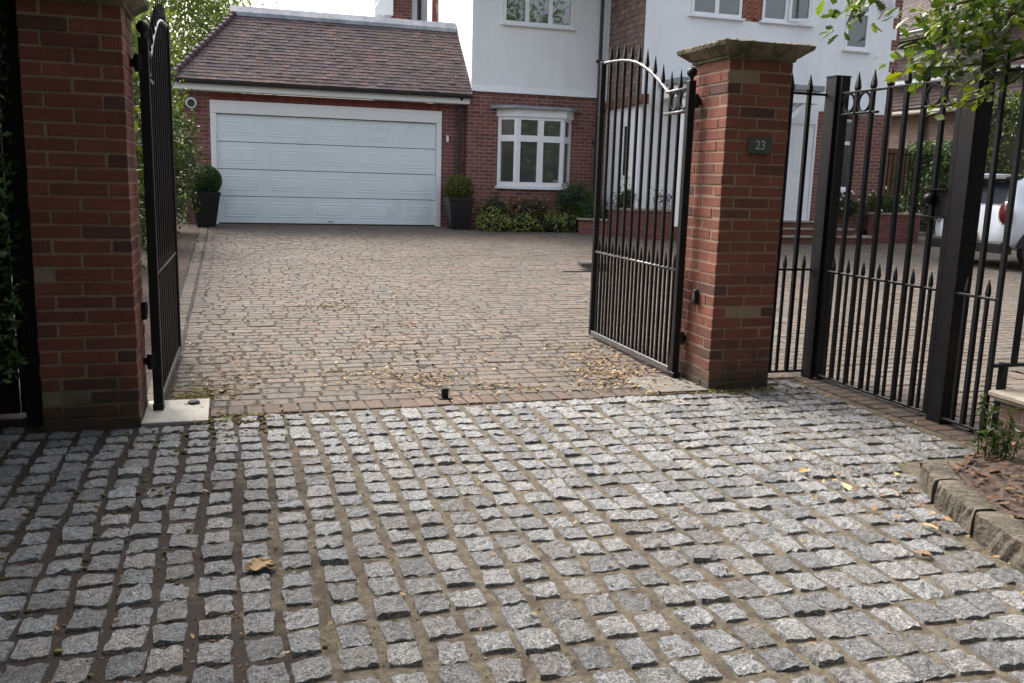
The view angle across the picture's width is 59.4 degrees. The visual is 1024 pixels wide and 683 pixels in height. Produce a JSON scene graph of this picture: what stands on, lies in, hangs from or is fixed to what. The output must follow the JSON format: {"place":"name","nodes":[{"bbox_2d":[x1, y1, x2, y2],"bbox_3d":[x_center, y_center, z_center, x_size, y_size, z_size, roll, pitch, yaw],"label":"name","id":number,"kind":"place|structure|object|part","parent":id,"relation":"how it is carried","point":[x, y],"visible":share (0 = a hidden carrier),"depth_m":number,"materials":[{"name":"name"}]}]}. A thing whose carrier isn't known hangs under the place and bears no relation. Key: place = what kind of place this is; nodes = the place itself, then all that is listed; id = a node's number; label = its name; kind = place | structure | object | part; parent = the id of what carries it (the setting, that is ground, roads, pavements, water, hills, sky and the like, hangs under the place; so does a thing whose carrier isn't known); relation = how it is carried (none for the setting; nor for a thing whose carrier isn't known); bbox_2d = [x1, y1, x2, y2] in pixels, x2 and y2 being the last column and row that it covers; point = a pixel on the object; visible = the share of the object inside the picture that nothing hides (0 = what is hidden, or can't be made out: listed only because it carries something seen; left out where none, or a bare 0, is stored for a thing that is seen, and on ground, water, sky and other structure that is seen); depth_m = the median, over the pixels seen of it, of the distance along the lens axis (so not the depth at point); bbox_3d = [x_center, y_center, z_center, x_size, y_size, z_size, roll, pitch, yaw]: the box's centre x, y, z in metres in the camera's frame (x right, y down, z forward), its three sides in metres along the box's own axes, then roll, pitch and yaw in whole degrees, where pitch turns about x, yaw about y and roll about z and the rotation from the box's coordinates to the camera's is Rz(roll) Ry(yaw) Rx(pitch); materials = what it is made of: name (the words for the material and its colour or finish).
{"place":"outdoors","nodes":[
{"label":"outdoors","id":0,"kind":"place"},
{"bbox_2d":[0,379,1023,682],"bbox_3d":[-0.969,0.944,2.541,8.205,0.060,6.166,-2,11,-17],"label":"sett paving","id":1,"kind":"structure","parent":0,"point":[522,621],"depth_m":3.46,"materials":[{"name":"stone"}]},
{"bbox_2d":[0,0,31,394],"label":"dark hedge","id":2,"kind":"object","parent":1,"relation":"on","point":[5,317],"visible":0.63,"depth_m":4.64,"materials":[{"name":"green plant"}]},
{"bbox_2d":[245,557,276,569],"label":"fallen leaf","id":3,"kind":"object","parent":1,"relation":"on","point":[258,563],"visible":1,"depth_m":3.21,"materials":[{"name":"beige plant"}]},
{"bbox_2d":[0,229,1023,682],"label":"leaf litter","id":4,"kind":"object","parent":1,"relation":"on","point":[954,467],"visible":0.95,"depth_m":5.50,"materials":[{"name":"brown plant"}]},
{"bbox_2d":[798,467,810,471],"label":"fallen leaf","id":5,"kind":"object","parent":1,"relation":"on","point":[803,470],"visible":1,"depth_m":4.47,"materials":[{"name":"yellow plant"}]},
{"bbox_2d":[841,482,851,489],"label":"fallen leaf","id":6,"kind":"object","parent":1,"relation":"on","point":[846,486],"visible":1,"depth_m":4.25,"materials":[{"name":"yellow plant"}]},
{"bbox_2d":[914,550,931,554],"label":"fallen leaf","id":7,"kind":"object","parent":1,"relation":"on","point":[924,552],"visible":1,"depth_m":3.50,"materials":[{"name":"plant"}]},
{"bbox_2d":[921,523,937,528],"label":"fallen leaf","id":8,"kind":"object","parent":1,"relation":"on","point":[930,524],"visible":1,"depth_m":3.76,"materials":[{"name":"yellow plant"}]},
{"bbox_2d":[956,439,1023,523],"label":"soil bed","id":9,"kind":"object","parent":1,"relation":"on","point":[1002,480],"visible":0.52,"depth_m":4.25,"materials":[{"name":"brown soil"}]},
{"bbox_2d":[970,392,1023,460],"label":"weed plant","id":10,"kind":"object","parent":9,"relation":"on","point":[993,443],"visible":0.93,"depth_m":4.61,"materials":[{"name":"green plant"}]},
{"bbox_2d":[146,0,995,168],"label":"sky","id":11,"kind":"structure","parent":0,"point":[349,7],"materials":[{"name":"white"}]},
{"bbox_2d":[177,174,989,438],"bbox_3d":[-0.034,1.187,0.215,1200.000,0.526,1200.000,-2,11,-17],"label":"ground","id":12,"kind":"structure","parent":0,"point":[185,215],"depth_m":19.53,"materials":[{"name":"grey"}]},
{"bbox_2d":[0,0,43,423],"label":"timber fence","id":13,"kind":"object","parent":12,"relation":"on","point":[29,391],"visible":0.52,"depth_m":4.84,"materials":[{"name":"black wood"}]},
{"bbox_2d":[15,0,149,431],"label":"gate pillar","id":14,"kind":"structure","parent":12,"relation":"on","point":[77,103],"depth_m":4.71,"materials":[{"name":"brick"}]},
{"bbox_2d":[129,0,181,410],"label":"driveway gate","id":15,"kind":"structure","parent":14,"relation":"attached to","point":[150,62],"depth_m":5.56,"materials":[{"name":"black metal"}]},
{"bbox_2d":[14,223,198,412],"bbox_3d":[-5.831,-0.922,11.047,3.470,0.382,13.485,-2,11,-17],"label":"soil border","id":16,"kind":"object","parent":12,"relation":"on","point":[186,239],"visible":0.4,"depth_m":12.55,"materials":[{"name":"brown soil"}]},
{"bbox_2d":[1,105,143,271],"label":"climbing shrub","id":17,"kind":"object","parent":16,"relation":"on","point":[136,108],"depth_m":7.60,"materials":[{"name":"green plant"}]},
{"bbox_2d":[132,43,179,242],"bbox_3d":[-5.263,-2.504,11.489,1.878,3.378,2.152,-2,11,-17],"label":"climbing shrub","id":18,"kind":"object","parent":16,"relation":"on","point":[136,86],"visible":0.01,"depth_m":11.49,"materials":[{"name":"green plant"}]},
{"bbox_2d":[132,71,187,269],"bbox_3d":[-4.442,-1.763,9.380,1.692,2.883,1.817,6,11,22],"label":"climbing shrub","id":19,"kind":"object","parent":16,"relation":"on","point":[139,153],"visible":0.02,"depth_m":9.46,"materials":[{"name":"green plant"}]},
{"bbox_2d":[132,38,206,242],"bbox_3d":[-5.654,-3.003,13.805,1.866,3.316,2.301,-2,11,-17],"label":"climbing shrub","id":20,"kind":"object","parent":16,"relation":"on","point":[179,147],"visible":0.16,"depth_m":13.83,"materials":[{"name":"green plant"}]},
{"bbox_2d":[173,120,206,231],"bbox_3d":[-6.112,-2.826,15.617,1.543,2.467,1.664,-2,11,-17],"label":"climbing shrub","id":21,"kind":"object","parent":16,"relation":"on","point":[186,200],"visible":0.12,"depth_m":15.76,"materials":[{"name":"green plant"}]},
{"bbox_2d":[130,0,196,141],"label":"broadleaf tree","id":22,"kind":"object","parent":12,"relation":"on","point":[143,18],"depth_m":19.76,"materials":[{"name":"green plant"}]},
{"bbox_2d":[141,398,209,426],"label":"paving slab","id":23,"kind":"structure","parent":12,"relation":"on","point":[177,412],"depth_m":5.17,"materials":[{"name":"concrete"}]},
{"bbox_2d":[188,399,199,404],"bbox_3d":[-1.919,0.364,5.416,0.070,0.020,0.068,-2,11,-17],"label":"floor bolt","id":24,"kind":"object","parent":23,"relation":"on","point":[193,401],"visible":1,"depth_m":5.39,"materials":[{"name":"black paint"}]},
{"bbox_2d":[133,0,286,157],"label":"broadleaf tree","id":25,"kind":"object","parent":12,"relation":"on","point":[212,13],"visible":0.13,"depth_m":26.64,"materials":[{"name":"green plant"}]},
{"bbox_2d":[171,5,472,226],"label":"brick garage","id":26,"kind":"structure","parent":12,"relation":"on","point":[276,155],"depth_m":18.18,"materials":[{"name":"red brick"}]},
{"bbox_2d":[216,114,435,224],"bbox_3d":[-3.696,-3.448,18.261,4.360,2.098,0.052,-2,11,-17],"label":"garage door","id":27,"kind":"structure","parent":26,"relation":"in","point":[265,156],"depth_m":18.22,"materials":[{"name":"silver metal"}]},
{"bbox_2d":[373,0,902,234],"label":"white house","id":28,"kind":"structure","parent":12,"relation":"on","point":[533,73],"depth_m":18.93,"materials":[{"name":"paint"}]},
{"bbox_2d":[506,192,556,217],"bbox_3d":[0.409,-2.812,18.860,1.165,0.648,0.760,-2,11,-17],"label":"red shrub","id":29,"kind":"object","parent":28,"relation":"on","point":[529,205],"visible":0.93,"depth_m":18.73,"materials":[{"name":"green plant"}]},
{"bbox_2d":[490,105,580,189],"bbox_3d":[0.423,-4.092,19.495,2.050,1.920,1.450,-2,11,-17],"label":"bay window","id":30,"kind":"structure","parent":28,"relation":"in","point":[534,142],"depth_m":19.00,"materials":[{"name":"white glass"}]},
{"bbox_2d":[500,0,576,30],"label":"window","id":31,"kind":"structure","parent":28,"relation":"in","point":[546,14],"depth_m":18.83,"materials":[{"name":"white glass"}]},
{"bbox_2d":[552,178,602,215],"bbox_3d":[1.417,-3.046,19.193,1.239,0.865,0.915,-2,11,-17],"label":"rounded shrub","id":32,"kind":"object","parent":28,"relation":"on","point":[571,197],"visible":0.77,"depth_m":18.97,"materials":[{"name":"green plant"}]},
{"bbox_2d":[621,122,631,177],"bbox_3d":[2.369,-3.961,18.605,0.030,1.110,0.400,-2,11,-17],"label":"slit window","id":33,"kind":"structure","parent":28,"relation":"in","point":[624,124],"depth_m":18.68,"materials":[{"name":"white glass"}]},
{"bbox_2d":[688,0,745,20],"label":"window","id":34,"kind":"structure","parent":28,"relation":"in","point":[714,9],"depth_m":18.03,"materials":[{"name":"white glass"}]},
{"bbox_2d":[759,0,814,27],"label":"window","id":35,"kind":"structure","parent":28,"relation":"in","point":[773,11],"depth_m":18.49,"materials":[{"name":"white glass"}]},
{"bbox_2d":[784,124,813,219],"bbox_3d":[5.937,-3.636,19.252,1.046,2.013,0.058,-2,11,-17],"label":"front door","id":36,"kind":"structure","parent":28,"relation":"in","point":[796,135],"depth_m":19.29,"materials":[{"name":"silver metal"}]},
{"bbox_2d":[840,119,852,191],"bbox_3d":[7.083,-4.030,19.472,0.800,1.545,0.140,-2,11,-17],"label":"window","id":37,"kind":"structure","parent":28,"relation":"in","point":[849,122],"depth_m":19.56,"materials":[{"name":"white glass"}]},
{"bbox_2d":[841,0,871,52],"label":"window","id":38,"kind":"structure","parent":28,"relation":"in","point":[859,33],"depth_m":19.09,"materials":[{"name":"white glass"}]},
{"bbox_2d":[625,376,707,393],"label":"paving slab","id":39,"kind":"structure","parent":12,"relation":"on","point":[676,386],"depth_m":6.29,"materials":[{"name":"grey concrete"}]},
{"bbox_2d":[676,38,815,389],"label":"gate pillar","id":40,"kind":"structure","parent":12,"relation":"on","point":[741,113],"depth_m":6.12,"materials":[{"name":"brick"}]},
{"bbox_2d":[588,42,700,377],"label":"driveway gate","id":41,"kind":"structure","parent":40,"relation":"attached to","point":[676,338],"depth_m":7.02,"materials":[{"name":"black metal"}]},
{"bbox_2d":[884,148,908,210],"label":"wooden gate","id":42,"kind":"structure","parent":12,"relation":"on","point":[893,172],"depth_m":22.72,"materials":[{"name":"brown wood"}]},
{"bbox_2d":[816,0,1023,119],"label":"oak tree","id":43,"kind":"object","parent":12,"relation":"on","point":[995,14],"visible":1,"depth_m":4.87,"materials":[{"name":"green plant"}]},
{"bbox_2d":[918,460,961,503],"bbox_3d":[2.013,0.706,4.234,0.137,0.226,0.291,4,11,13],"label":"kerb stone","id":44,"kind":"object","parent":12,"relation":"on","point":[932,474],"visible":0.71,"depth_m":4.20,"materials":[{"name":"stone"}]},
{"bbox_2d":[889,0,1023,152],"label":"neighbouring house","id":45,"kind":"structure","parent":12,"relation":"on","point":[931,127],"depth_m":25.05,"materials":[{"name":"brick"},{"name":"brown clay roof tile"}]},
{"bbox_2d":[934,480,998,537],"bbox_3d":[1.969,0.766,3.904,0.137,0.228,0.379,2,10,3],"label":"kerb stone","id":46,"kind":"object","parent":12,"relation":"on","point":[960,503],"visible":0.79,"depth_m":3.87,"materials":[{"name":"stone"}]},
{"bbox_2d":[973,511,1023,573],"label":"kerb stone","id":47,"kind":"object","parent":12,"relation":"on","point":[1000,534],"visible":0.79,"depth_m":3.54,"materials":[{"name":"stone"}]},
{"bbox_2d":[988,388,1023,443],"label":"brick wall","id":48,"kind":"structure","parent":12,"relation":"on","point":[1007,399],"depth_m":4.99,"materials":[{"name":"stone"}]},
{"bbox_2d":[146,224,1023,446],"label":"block drive","id":49,"kind":"structure","parent":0,"point":[461,267],"depth_m":8.95,"materials":[{"name":"brick"}]},
{"bbox_2d":[188,164,222,226],"bbox_3d":[-5.840,-2.791,17.128,0.631,1.176,0.631,-2,11,-17],"label":"potted topiary","id":50,"kind":"object","parent":49,"relation":"on","point":[208,192],"visible":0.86,"depth_m":16.94,"materials":[{"name":"green plant"}]},
{"bbox_2d":[0,301,801,676],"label":"moss","id":51,"kind":"object","parent":49,"relation":"on","point":[204,393],"visible":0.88,"depth_m":5.22,"materials":[{"name":"green plant"}]},
{"bbox_2d":[437,387,452,399],"bbox_3d":[-0.430,0.332,5.755,0.086,0.070,0.065,-2,11,-17],"label":"gate stop","id":52,"kind":"object","parent":49,"relation":"on","point":[444,393],"visible":1,"depth_m":5.74,"materials":[{"name":"black paint"}]},
{"bbox_2d":[443,174,474,229],"bbox_3d":[-1.105,-2.906,18.634,0.633,1.136,0.638,-2,11,-17],"label":"potted topiary","id":53,"kind":"object","parent":49,"relation":"on","point":[459,193],"visible":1,"depth_m":18.44,"materials":[{"name":"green plant"}]},
{"bbox_2d":[474,205,510,231],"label":"variegated shrub","id":54,"kind":"object","parent":49,"relation":"on","point":[489,222],"visible":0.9,"depth_m":18.45,"materials":[{"name":"green plant"}]},
{"bbox_2d":[474,190,514,219],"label":"leafy shrub","id":55,"kind":"object","parent":49,"relation":"on","point":[497,204],"visible":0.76,"depth_m":18.63,"materials":[{"name":"green plant"}]},
{"bbox_2d":[501,206,543,232],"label":"variegated shrub","id":56,"kind":"object","parent":49,"relation":"on","point":[520,222],"visible":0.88,"depth_m":18.61,"materials":[{"name":"green plant"}]},
{"bbox_2d":[532,207,573,232],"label":"variegated shrub","id":57,"kind":"object","parent":49,"relation":"on","point":[551,223],"visible":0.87,"depth_m":18.80,"materials":[{"name":"green plant"}]},
{"bbox_2d":[557,208,579,232],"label":"variegated shrub","id":58,"kind":"object","parent":49,"relation":"on","point":[572,224],"visible":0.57,"depth_m":18.95,"materials":[{"name":"green plant"}]},
{"bbox_2d":[563,262,606,271],"bbox_3d":[1.065,-1.090,13.160,0.800,0.105,0.350,-2,11,-17],"label":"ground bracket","id":59,"kind":"object","parent":49,"relation":"on","point":[586,265],"visible":0.58,"depth_m":13.20,"materials":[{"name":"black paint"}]},
{"bbox_2d":[577,207,677,240],"bbox_3d":[3.025,-2.314,18.497,3.371,0.826,0.910,2,10,0],"label":"brick planter","id":60,"kind":"object","parent":49,"relation":"on","point":[585,226],"visible":0.26,"depth_m":18.29,"materials":[{"name":"brick"}]},
{"bbox_2d":[573,196,609,220],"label":"leafy shrub","id":61,"kind":"object","parent":60,"relation":"in","point":[587,211],"visible":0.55,"depth_m":18.80,"materials":[{"name":"green plant"}]},
{"bbox_2d":[613,184,636,207],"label":"leafy shrub","id":62,"kind":"object","parent":60,"relation":"in","point":[628,199],"visible":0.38,"depth_m":18.33,"materials":[{"name":"green plant"}]},
{"bbox_2d":[651,187,671,208],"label":"rose bush","id":63,"kind":"object","parent":60,"relation":"in","point":[661,196],"visible":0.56,"depth_m":18.12,"materials":[{"name":"green plant"}]},
{"bbox_2d":[782,220,871,244],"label":"front steps","id":64,"kind":"structure","parent":49,"relation":"on","point":[806,233],"depth_m":18.89,"materials":[{"name":"brick"}]},
{"bbox_2d":[863,212,922,242],"bbox_3d":[8.255,-2.491,20.239,1.260,0.850,1.230,-2,11,-17],"label":"brick planter","id":65,"kind":"object","parent":49,"relation":"on","point":[901,227],"visible":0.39,"depth_m":19.67,"materials":[{"name":"brick"}]},
{"bbox_2d":[838,191,868,223],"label":"flowering plant","id":66,"kind":"object","parent":65,"relation":"in","point":[854,207],"visible":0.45,"depth_m":19.40,"materials":[{"name":"green plant"}]},
{"bbox_2d":[865,186,906,213],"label":"flowering plant","id":67,"kind":"object","parent":65,"relation":"in","point":[887,204],"visible":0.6,"depth_m":19.66,"materials":[{"name":"green plant"}]},
{"bbox_2d":[768,49,1023,437],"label":"iron railing","id":68,"kind":"object","parent":49,"relation":"on","point":[966,199],"visible":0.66,"depth_m":5.33,"materials":[{"name":"black metal"}]},
{"bbox_2d":[813,58,966,413],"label":"side gate","id":69,"kind":"structure","parent":68,"relation":"attached to","point":[936,199],"depth_m":5.91,"materials":[{"name":"black metal"}]},
{"bbox_2d":[885,149,943,231],"bbox_3d":[9.654,-3.746,22.366,3.300,2.020,0.020,-2,11,-17],"label":"garden railing","id":70,"kind":"object","parent":49,"relation":"on","point":[910,154],"visible":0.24,"depth_m":22.41,"materials":[{"name":"black paint"}]},
{"bbox_2d":[902,139,951,230],"bbox_3d":[10.964,-4.026,23.116,1.415,2.375,2.191,-2,11,-17],"label":"ivy screen","id":71,"kind":"object","parent":49,"relation":"on","point":[944,169],"visible":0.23,"depth_m":22.96,"materials":[{"name":"green plant"}]},
{"bbox_2d":[931,173,1023,265],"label":"parked car","id":72,"kind":"object","parent":49,"relation":"on","point":[999,209],"visible":0.23,"depth_m":15.21,"materials":[{"name":"white paint"}]},
{"bbox_3d":[8.180,-2.619,15.730,0.212,0.360,1.320,-2,11,-17],"label":"rear window","id":73,"kind":"part","parent":72,"relation":"part of","materials":[{"name":"black glass"}]},
{"bbox_2d":[985,89,1023,174],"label":"garden hedge","id":74,"kind":"object","parent":49,"relation":"on","point":[1008,135],"visible":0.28,"depth_m":20.38,"materials":[{"name":"green plant"}]}
]}

